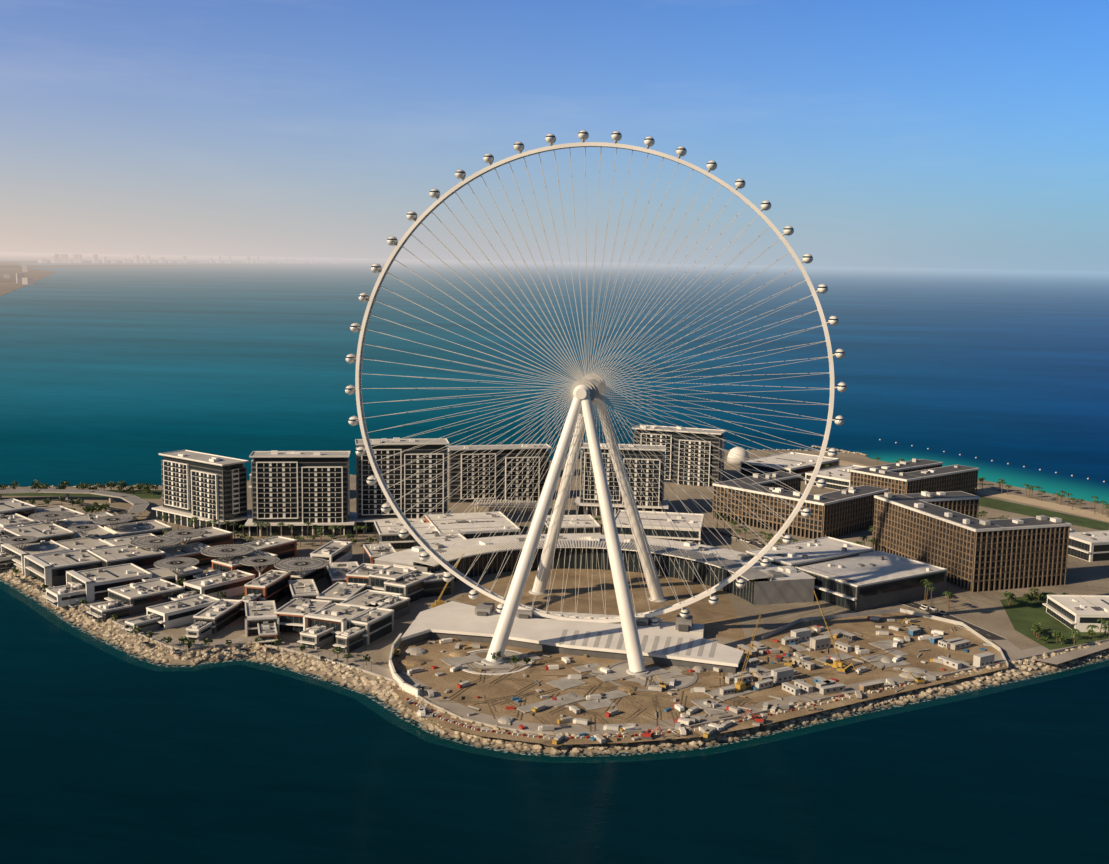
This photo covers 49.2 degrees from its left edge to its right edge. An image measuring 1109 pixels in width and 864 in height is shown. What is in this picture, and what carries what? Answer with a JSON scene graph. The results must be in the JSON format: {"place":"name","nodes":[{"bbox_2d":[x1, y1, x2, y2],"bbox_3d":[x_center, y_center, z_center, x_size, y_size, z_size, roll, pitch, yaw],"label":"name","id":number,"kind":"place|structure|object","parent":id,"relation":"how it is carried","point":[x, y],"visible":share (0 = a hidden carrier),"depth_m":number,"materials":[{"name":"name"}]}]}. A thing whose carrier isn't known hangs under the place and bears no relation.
{"place":"outdoors","nodes":[
{"label":"outdoors","id":0,"kind":"place"},
{"bbox_2d":[0,266,54,295],"bbox_3d":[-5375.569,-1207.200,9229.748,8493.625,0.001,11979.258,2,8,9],"label":"distant land","id":1,"kind":"structure","parent":0,"point":[8,285],"depth_m":9337.17,"materials":[{"name":"beige sand"}]},
{"bbox_2d":[2,498,140,522],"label":"road","id":2,"kind":"structure","parent":0,"point":[119,511],"depth_m":908.05,"materials":[{"name":"grey asphalt"}]},
{"bbox_2d":[0,261,346,267],"bbox_3d":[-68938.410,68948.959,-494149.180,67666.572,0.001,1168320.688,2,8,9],"label":"coast terrain","id":3,"kind":"structure","parent":0,"point":[6,264],"depth_m":19118.51,"materials":[{"name":"beige sand"}]},
{"bbox_2d":[3,254,623,284],"bbox_3d":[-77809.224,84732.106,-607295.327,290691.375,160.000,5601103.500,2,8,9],"label":"distant skyline","id":4,"kind":"structure","parent":3,"relation":"on","point":[55,258],"depth_m":23917.33,"materials":[{"name":"grey"}]},
{"bbox_2d":[351,437,450,531],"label":"apartment building","id":5,"kind":"structure","parent":0,"point":[370,500],"depth_m":839.28,"materials":[{"name":"white paint"}]},
{"bbox_2d":[0,252,1108,863],"bbox_3d":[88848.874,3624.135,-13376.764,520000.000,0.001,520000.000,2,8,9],"label":"sea","id":6,"kind":"structure","parent":0,"point":[120,372],"depth_m":1167.11,"materials":[{"name":"blue liquid"}]},
{"bbox_2d":[7,583,1102,756],"bbox_3d":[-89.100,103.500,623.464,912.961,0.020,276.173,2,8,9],"label":"shore foam","id":7,"kind":"object","parent":6,"relation":"on","point":[420,725],"depth_m":528.19,"materials":[{"name":"grey liquid"}]},
{"bbox_2d":[0,450,1108,752],"bbox_3d":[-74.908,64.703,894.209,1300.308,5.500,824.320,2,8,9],"label":"island","id":8,"kind":"structure","parent":0,"point":[984,610],"depth_m":704.81,"materials":[{"name":"beige sand"}]},
{"bbox_2d":[0,513,35,527],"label":"low-rise building","id":9,"kind":"structure","parent":8,"relation":"on","point":[14,519],"depth_m":808.46,"materials":[{"name":"white paint"}]},
{"bbox_2d":[0,498,36,517],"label":"low-rise building","id":10,"kind":"structure","parent":8,"relation":"on","point":[12,506],"depth_m":838.70,"materials":[{"name":"white paint"}]},
{"bbox_2d":[1,539,70,573],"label":"low-rise building","id":11,"kind":"structure","parent":8,"relation":"on","point":[42,547],"depth_m":731.04,"materials":[{"name":"white paint"}]},
{"bbox_2d":[4,522,74,543],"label":"low-rise building","id":12,"kind":"structure","parent":8,"relation":"on","point":[46,531],"depth_m":765.97,"materials":[{"name":"white paint"}]},
{"bbox_2d":[28,511,74,523],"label":"shade canopy","id":13,"kind":"object","parent":8,"relation":"on","point":[47,516],"visible":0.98,"depth_m":798.77,"materials":[{"name":"white paint"}]},
{"bbox_2d":[24,547,101,587],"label":"low-rise building","id":14,"kind":"structure","parent":8,"relation":"on","point":[50,569],"depth_m":698.37,"materials":[{"name":"white paint"}]},
{"bbox_2d":[42,583,85,606],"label":"low-rise building","id":15,"kind":"structure","parent":8,"relation":"on","point":[58,596],"depth_m":652.93,"materials":[{"name":"white paint"}]},
{"bbox_2d":[0,489,149,517],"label":"access ramp bridge","id":16,"kind":"structure","parent":8,"relation":"on","point":[139,506],"depth_m":919.07,"materials":[{"name":"concrete"}]},
{"bbox_2d":[0,480,158,512],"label":"shore trees","id":17,"kind":"object","parent":8,"relation":"on","point":[85,486],"visible":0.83,"depth_m":951.98,"materials":[{"name":"green plant"}]},
{"bbox_2d":[2,490,161,498],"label":"road","id":18,"kind":"structure","parent":8,"relation":"on","point":[153,494],"depth_m":948.90,"materials":[{"name":"grey asphalt"}]},
{"bbox_2d":[55,536,114,549],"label":"low-rise building","id":19,"kind":"structure","parent":8,"relation":"on","point":[85,542],"depth_m":752.22,"materials":[{"name":"white paint"}]},
{"bbox_2d":[66,524,118,539],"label":"low-rise building","id":20,"kind":"structure","parent":8,"relation":"on","point":[101,532],"depth_m":782.13,"materials":[{"name":"white paint"}]},
{"bbox_2d":[66,512,127,526],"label":"low-rise building","id":21,"kind":"structure","parent":8,"relation":"on","point":[85,518],"depth_m":827.72,"materials":[{"name":"white paint"}]},
{"bbox_2d":[66,563,151,602],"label":"low-rise building","id":22,"kind":"structure","parent":8,"relation":"on","point":[96,583],"depth_m":671.59,"materials":[{"name":"white paint"}]},
{"bbox_2d":[86,600,132,620],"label":"low-rise building","id":23,"kind":"structure","parent":8,"relation":"on","point":[119,608],"depth_m":629.68,"materials":[{"name":"white paint"}]},
{"bbox_2d":[93,515,132,529],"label":"shade canopy","id":24,"kind":"object","parent":8,"relation":"on","point":[109,520],"visible":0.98,"depth_m":789.81,"materials":[{"name":"white paint"}]},
{"bbox_2d":[87,544,164,569],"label":"low-rise building","id":25,"kind":"structure","parent":8,"relation":"on","point":[144,558],"depth_m":712.71,"materials":[{"name":"white paint"}]},
{"bbox_2d":[104,520,171,537],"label":"low-rise building","id":26,"kind":"structure","parent":8,"relation":"on","point":[155,527],"depth_m":796.32,"materials":[{"name":"white paint"}]},
{"bbox_2d":[121,613,159,634],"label":"low-rise building","id":27,"kind":"structure","parent":8,"relation":"on","point":[148,622],"depth_m":608.15,"materials":[{"name":"white paint"}]},
{"bbox_2d":[104,578,183,614],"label":"low-rise building","id":28,"kind":"structure","parent":8,"relation":"on","point":[140,597],"depth_m":647.50,"materials":[{"name":"white paint"}]},
{"bbox_2d":[130,535,182,549],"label":"shade canopy","id":29,"kind":"object","parent":8,"relation":"on","point":[148,542],"visible":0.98,"depth_m":731.32,"materials":[{"name":"white paint"}]},
{"bbox_2d":[141,566,202,586],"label":"low-rise building","id":30,"kind":"structure","parent":8,"relation":"on","point":[185,574],"depth_m":690.22,"materials":[{"name":"white paint"}]},
{"bbox_2d":[154,557,198,583],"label":"shade canopy","id":31,"kind":"object","parent":8,"relation":"on","point":[178,562],"visible":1,"depth_m":682.25,"materials":[{"name":"grey metal"}]},
{"bbox_2d":[145,594,221,628],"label":"low-rise building","id":32,"kind":"structure","parent":8,"relation":"on","point":[179,612],"depth_m":621.85,"materials":[{"name":"white paint"}]},
{"bbox_2d":[164,529,204,543],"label":"shade canopy","id":33,"kind":"object","parent":8,"relation":"on","point":[189,534],"visible":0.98,"depth_m":754.38,"materials":[{"name":"grey metal"}]},
{"bbox_2d":[160,542,216,566],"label":"low-rise building","id":34,"kind":"structure","parent":8,"relation":"on","point":[191,550],"depth_m":737.75,"materials":[{"name":"white paint"}]},
{"bbox_2d":[183,621,211,640],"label":"low-rise building","id":35,"kind":"structure","parent":8,"relation":"on","point":[198,631],"depth_m":596.25,"materials":[{"name":"white paint"}]},
{"bbox_2d":[152,450,251,531],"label":"apartment building","id":36,"kind":"structure","parent":8,"relation":"on","point":[202,487],"depth_m":836.46,"materials":[{"name":"white paint"}]},
{"bbox_2d":[177,527,232,546],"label":"low-rise building","id":37,"kind":"structure","parent":8,"relation":"on","point":[212,536],"depth_m":781.08,"materials":[{"name":"white paint"}]},
{"bbox_2d":[192,599,241,633],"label":"low-rise building","id":38,"kind":"structure","parent":8,"relation":"on","point":[220,614],"depth_m":618.21,"materials":[{"name":"white paint"}]},
{"bbox_2d":[183,570,254,598],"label":"low-rise building","id":39,"kind":"structure","parent":8,"relation":"on","point":[231,583],"depth_m":670.91,"materials":[{"name":"white paint"}]},
{"bbox_2d":[201,544,254,559],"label":"shade canopy","id":40,"kind":"object","parent":8,"relation":"on","point":[220,551],"visible":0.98,"depth_m":712.05,"materials":[{"name":"grey metal"}]},
{"bbox_2d":[209,550,277,577],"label":"low-rise building","id":41,"kind":"structure","parent":8,"relation":"on","point":[227,565],"depth_m":706.91,"materials":[{"name":"white paint"}]},
{"bbox_2d":[240,556,279,575],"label":"shade canopy","id":42,"kind":"object","parent":8,"relation":"on","point":[258,561],"visible":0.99,"depth_m":689.98,"materials":[{"name":"grey metal"}]},
{"bbox_2d":[245,600,278,636],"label":"low-rise building","id":43,"kind":"structure","parent":8,"relation":"on","point":[260,612],"depth_m":608.13,"materials":[{"name":"white paint"}]},
{"bbox_2d":[243,570,290,602],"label":"low-rise building","id":44,"kind":"structure","parent":8,"relation":"on","point":[269,585],"depth_m":660.36,"materials":[{"name":"white paint"}]},
{"bbox_2d":[257,621,276,645],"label":"low-rise building","id":45,"kind":"structure","parent":8,"relation":"on","point":[267,632],"depth_m":590.25,"materials":[{"name":"white paint"}]},
{"bbox_2d":[242,536,296,559],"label":"low-rise building","id":46,"kind":"structure","parent":8,"relation":"on","point":[281,547],"depth_m":757.53,"materials":[{"name":"white paint"}]},
{"bbox_2d":[13,568,530,665],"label":"promenade trees","id":47,"kind":"object","parent":8,"relation":"on","point":[365,657],"visible":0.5,"depth_m":583.67,"materials":[{"name":"green plant"}]},
{"bbox_2d":[245,450,354,535],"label":"apartment building","id":48,"kind":"structure","parent":8,"relation":"on","point":[298,489],"depth_m":820.88,"materials":[{"name":"white paint"}]},
{"bbox_2d":[274,557,328,579],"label":"shade canopy","id":49,"kind":"object","parent":8,"relation":"on","point":[296,564],"visible":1,"depth_m":684.34,"materials":[{"name":"grey metal"}]},
{"bbox_2d":[274,597,331,633],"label":"low-rise building","id":50,"kind":"structure","parent":8,"relation":"on","point":[292,612],"depth_m":611.49,"materials":[{"name":"white paint"}]},
{"bbox_2d":[288,579,318,600],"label":"low-rise building","id":51,"kind":"structure","parent":8,"relation":"on","point":[305,588],"depth_m":657.70,"materials":[{"name":"white paint"}]},
{"bbox_2d":[291,560,329,581],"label":"low-rise building","id":52,"kind":"structure","parent":8,"relation":"on","point":[316,575],"depth_m":702.23,"materials":[{"name":"white paint"}]},
{"bbox_2d":[297,625,333,649],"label":"low-rise building","id":53,"kind":"structure","parent":8,"relation":"on","point":[315,637],"depth_m":587.03,"materials":[{"name":"white paint"}]},
{"bbox_2d":[310,540,351,562],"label":"low-rise building","id":54,"kind":"structure","parent":8,"relation":"on","point":[332,551],"depth_m":745.45,"materials":[{"name":"white paint"}]},
{"bbox_2d":[303,603,370,641],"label":"low-rise building","id":55,"kind":"structure","parent":8,"relation":"on","point":[337,616],"depth_m":600.01,"materials":[{"name":"white paint"}]},
{"bbox_2d":[316,582,366,603],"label":"low-rise building","id":56,"kind":"structure","parent":8,"relation":"on","point":[338,592],"depth_m":656.47,"materials":[{"name":"white paint"}]},
{"bbox_2d":[326,561,358,585],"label":"low-rise building","id":57,"kind":"structure","parent":8,"relation":"on","point":[337,572],"depth_m":702.93,"materials":[{"name":"white paint"}]},
{"bbox_2d":[333,627,364,652],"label":"low-rise building","id":58,"kind":"structure","parent":8,"relation":"on","point":[350,639],"depth_m":582.23,"materials":[{"name":"white paint"}]},
{"bbox_2d":[346,563,390,589],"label":"low-rise building","id":59,"kind":"structure","parent":8,"relation":"on","point":[360,573],"depth_m":684.72,"materials":[{"name":"white paint"}]},
{"bbox_2d":[348,607,393,644],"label":"low-rise building","id":60,"kind":"structure","parent":8,"relation":"on","point":[376,623],"depth_m":600.87,"materials":[{"name":"white paint"}]},
{"bbox_2d":[340,589,402,606],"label":"low-rise building","id":61,"kind":"structure","parent":8,"relation":"on","point":[367,596],"depth_m":645.52,"materials":[{"name":"white paint"}]},
{"bbox_2d":[363,543,395,563],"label":"low-rise building","id":62,"kind":"structure","parent":8,"relation":"on","point":[371,552],"depth_m":733.71,"materials":[{"name":"white paint"}]},
{"bbox_2d":[160,515,600,546],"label":"palm trees","id":63,"kind":"object","parent":8,"relation":"on","point":[259,523],"visible":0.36,"depth_m":813.11,"materials":[{"name":"green plant"}]},
{"bbox_2d":[363,595,409,619],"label":"low-rise building","id":64,"kind":"structure","parent":8,"relation":"on","point":[400,606],"depth_m":639.58,"materials":[{"name":"white paint"}]},
{"bbox_2d":[367,565,418,590],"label":"low-rise building","id":65,"kind":"structure","parent":8,"relation":"on","point":[379,578],"depth_m":675.61,"materials":[{"name":"white paint"}]},
{"bbox_2d":[374,519,423,548],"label":"building","id":66,"kind":"structure","parent":8,"relation":"on","point":[386,531],"depth_m":790.45,"materials":[{"name":"white paint"}]},
{"bbox_2d":[389,633,418,696],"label":"curved wall","id":67,"kind":"structure","parent":8,"relation":"on","point":[408,688],"depth_m":540.18,"materials":[{"name":"white paint"}]},
{"bbox_2d":[384,571,434,603],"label":"low-rise building","id":68,"kind":"structure","parent":8,"relation":"on","point":[411,586],"depth_m":668.19,"materials":[{"name":"white paint"}]},
{"bbox_2d":[424,566,453,597],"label":"hall","id":69,"kind":"structure","parent":8,"relation":"on","point":[435,586],"depth_m":680.38,"materials":[{"name":"white paint"}]},
{"bbox_2d":[411,522,466,546],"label":"building","id":70,"kind":"structure","parent":8,"relation":"on","point":[432,535],"depth_m":779.74,"materials":[{"name":"white paint"}]},
{"bbox_2d":[425,511,520,538],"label":"building","id":71,"kind":"structure","parent":8,"relation":"on","point":[450,519],"depth_m":809.08,"materials":[{"name":"white paint"}]},
{"bbox_2d":[0,524,946,671],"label":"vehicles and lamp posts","id":72,"kind":"object","parent":8,"relation":"on","point":[322,658],"visible":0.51,"depth_m":589.37,"materials":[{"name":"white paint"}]},
{"bbox_2d":[460,649,531,674],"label":"foundation","id":73,"kind":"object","parent":8,"relation":"on","point":[507,665],"depth_m":564.44,"materials":[{"name":"concrete"}]},
{"bbox_2d":[447,444,551,502],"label":"apartment building","id":74,"kind":"structure","parent":8,"relation":"on","point":[464,493],"depth_m":946.34,"materials":[{"name":"white paint"}]},
{"bbox_2d":[0,567,1108,756],"bbox_3d":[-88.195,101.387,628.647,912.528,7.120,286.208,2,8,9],"label":"armour rock","id":75,"kind":"object","parent":8,"relation":"on","point":[641,747],"visible":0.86,"depth_m":552.72,"materials":[{"name":"beige stone"}]},
{"bbox_2d":[13,565,1108,734],"bbox_3d":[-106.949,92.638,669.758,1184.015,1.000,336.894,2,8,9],"label":"sea wall kerb","id":76,"kind":"structure","parent":8,"relation":"on","point":[611,732],"depth_m":537.43,"materials":[{"name":"concrete"}]},
{"bbox_2d":[542,515,600,534],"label":"building","id":77,"kind":"structure","parent":8,"relation":"on","point":[580,522],"depth_m":828.41,"materials":[{"name":"white paint"}]},
{"bbox_2d":[401,601,743,673],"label":"roof","id":78,"kind":"structure","parent":8,"relation":"on","point":[458,620],"depth_m":595.11,"materials":[{"name":"white paint"}]},
{"bbox_2d":[475,602,703,637],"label":"boarding platform","id":79,"kind":"structure","parent":8,"relation":"on","point":[684,625],"depth_m":622.39,"materials":[{"name":"white paint"}]},
{"bbox_2d":[355,142,833,674],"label":"ferris wheel","id":80,"kind":"object","parent":8,"relation":"on","point":[587,392],"visible":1,"depth_m":602.36,"materials":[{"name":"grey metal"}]},
{"bbox_2d":[345,130,846,625],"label":"ferris wheel capsules","id":81,"kind":"object","parent":80,"relation":"on","point":[583,136],"visible":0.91,"depth_m":601.18,"materials":[{"name":"white glass"}]},
{"bbox_2d":[374,534,814,604],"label":"terminal hall","id":82,"kind":"structure","parent":8,"relation":"on","point":[787,584],"depth_m":725.50,"materials":[{"name":"white glass"}]},
{"bbox_2d":[608,660,697,690],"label":"foundation","id":83,"kind":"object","parent":8,"relation":"on","point":[684,681],"depth_m":553.72,"materials":[{"name":"concrete"}]},
{"bbox_2d":[615,510,703,543],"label":"building","id":84,"kind":"structure","parent":8,"relation":"on","point":[664,520],"depth_m":817.57,"materials":[{"name":"white paint"}]},
{"bbox_2d":[632,424,726,486],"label":"apartment building","id":85,"kind":"structure","parent":8,"relation":"on","point":[702,476],"depth_m":1033.51,"materials":[{"name":"white paint"}]},
{"bbox_2d":[392,554,999,744],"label":"construction site clutter","id":86,"kind":"object","parent":8,"relation":"on","point":[742,680],"visible":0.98,"depth_m":550.23,"materials":[{"name":"white paint"}]},
{"bbox_2d":[390,612,1007,744],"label":"construction site ground","id":87,"kind":"structure","parent":8,"relation":"on","point":[448,679],"depth_m":549.58,"materials":[{"name":"brown soil"}]},
{"bbox_2d":[393,608,1007,666],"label":"curved wall","id":88,"kind":"structure","parent":8,"relation":"on","point":[980,636],"depth_m":646.48,"materials":[{"name":"beige concrete"}]},
{"bbox_2d":[739,452,839,478],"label":"building","id":89,"kind":"structure","parent":8,"relation":"on","point":[796,466],"depth_m":1090.47,"materials":[{"name":"white paint"}]},
{"bbox_2d":[712,471,888,538],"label":"hotel","id":90,"kind":"structure","parent":8,"relation":"on","point":[843,512],"depth_m":864.73,"materials":[{"name":"brown concrete"}]},
{"bbox_2d":[746,537,873,581],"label":"hall","id":91,"kind":"structure","parent":8,"relation":"on","point":[809,552],"depth_m":731.79,"materials":[{"name":"white paint"}]},
{"bbox_2d":[804,465,864,489],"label":"building","id":92,"kind":"structure","parent":8,"relation":"on","point":[837,478],"depth_m":1039.44,"materials":[{"name":"white paint"}]},
{"bbox_2d":[795,551,946,611],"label":"hall","id":93,"kind":"structure","parent":8,"relation":"on","point":[867,581],"depth_m":687.26,"materials":[{"name":"dark glass"},{"name":"white paint"}]},
{"bbox_2d":[713,454,1108,645],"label":"trees","id":94,"kind":"object","parent":8,"relation":"on","point":[1036,628],"visible":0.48,"depth_m":689.84,"materials":[{"name":"green plant"}]},
{"bbox_2d":[850,458,978,494],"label":"building","id":95,"kind":"structure","parent":8,"relation":"on","point":[914,475],"depth_m":983.92,"materials":[{"name":"brown concrete"}]},
{"bbox_2d":[872,491,1070,591],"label":"hotel","id":96,"kind":"structure","parent":8,"relation":"on","point":[959,541],"depth_m":724.16,"materials":[{"name":"brown concrete"}]},
{"bbox_2d":[979,496,1108,530],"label":"hotel garden","id":97,"kind":"object","parent":8,"relation":"on","point":[1030,511],"visible":0.5,"depth_m":942.79,"materials":[{"name":"green plant"}]},
{"bbox_2d":[1042,595,1108,631],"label":"building","id":98,"kind":"structure","parent":8,"relation":"on","point":[1077,612],"depth_m":647.52,"materials":[{"name":"white paint"}]},
{"bbox_2d":[1068,530,1108,561],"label":"building","id":99,"kind":"structure","parent":8,"relation":"on","point":[1090,546],"depth_m":793.60,"materials":[{"name":"white paint"}]},
{"bbox_2d":[0,0,1108,270],"label":"sky","id":100,"kind":"structure","parent":0,"point":[953,134],"materials":[{"name":"blue"}]},
{"bbox_2d":[85,601,1071,731],"bbox_3d":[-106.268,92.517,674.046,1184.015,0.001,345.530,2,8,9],"label":"promenade pavement","id":101,"kind":"structure","parent":0,"point":[461,710],"depth_m":540.07,"materials":[{"name":"beige concrete"}]},
{"bbox_2d":[456,569,747,641],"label":"plaza","id":102,"kind":"structure","parent":0,"point":[719,619],"depth_m":683.03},
{"bbox_2d":[233,526,1006,640],"bbox_3d":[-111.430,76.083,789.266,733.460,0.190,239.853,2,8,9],"label":"ring road","id":103,"kind":"structure","parent":0,"point":[989,635],"depth_m":682.21,"materials":[{"name":"grey asphalt"}]},
{"bbox_2d":[574,443,667,515],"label":"apartment building","id":104,"kind":"structure","parent":0,"point":[582,509],"depth_m":900.60,"materials":[{"name":"white paint"}]},
{"bbox_2d":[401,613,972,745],"bbox_3d":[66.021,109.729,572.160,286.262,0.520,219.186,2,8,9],"label":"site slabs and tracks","id":105,"kind":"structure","parent":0,"point":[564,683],"depth_m":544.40},
{"bbox_2d":[839,460,1108,521],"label":"beach sand","id":106,"kind":"structure","parent":0,"point":[1077,511],"depth_m":980.60,"materials":[{"name":"beige sand"}]},
{"bbox_2d":[993,640,1108,664],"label":"promenade","id":107,"kind":"structure","parent":0,"point":[1008,646],"depth_m":601.50,"materials":[{"name":"concrete"}]},
{"bbox_2d":[1000,592,1108,649],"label":"lawn","id":108,"kind":"structure","parent":0,"point":[1023,614],"depth_m":646.59,"materials":[{"name":"green plant"}]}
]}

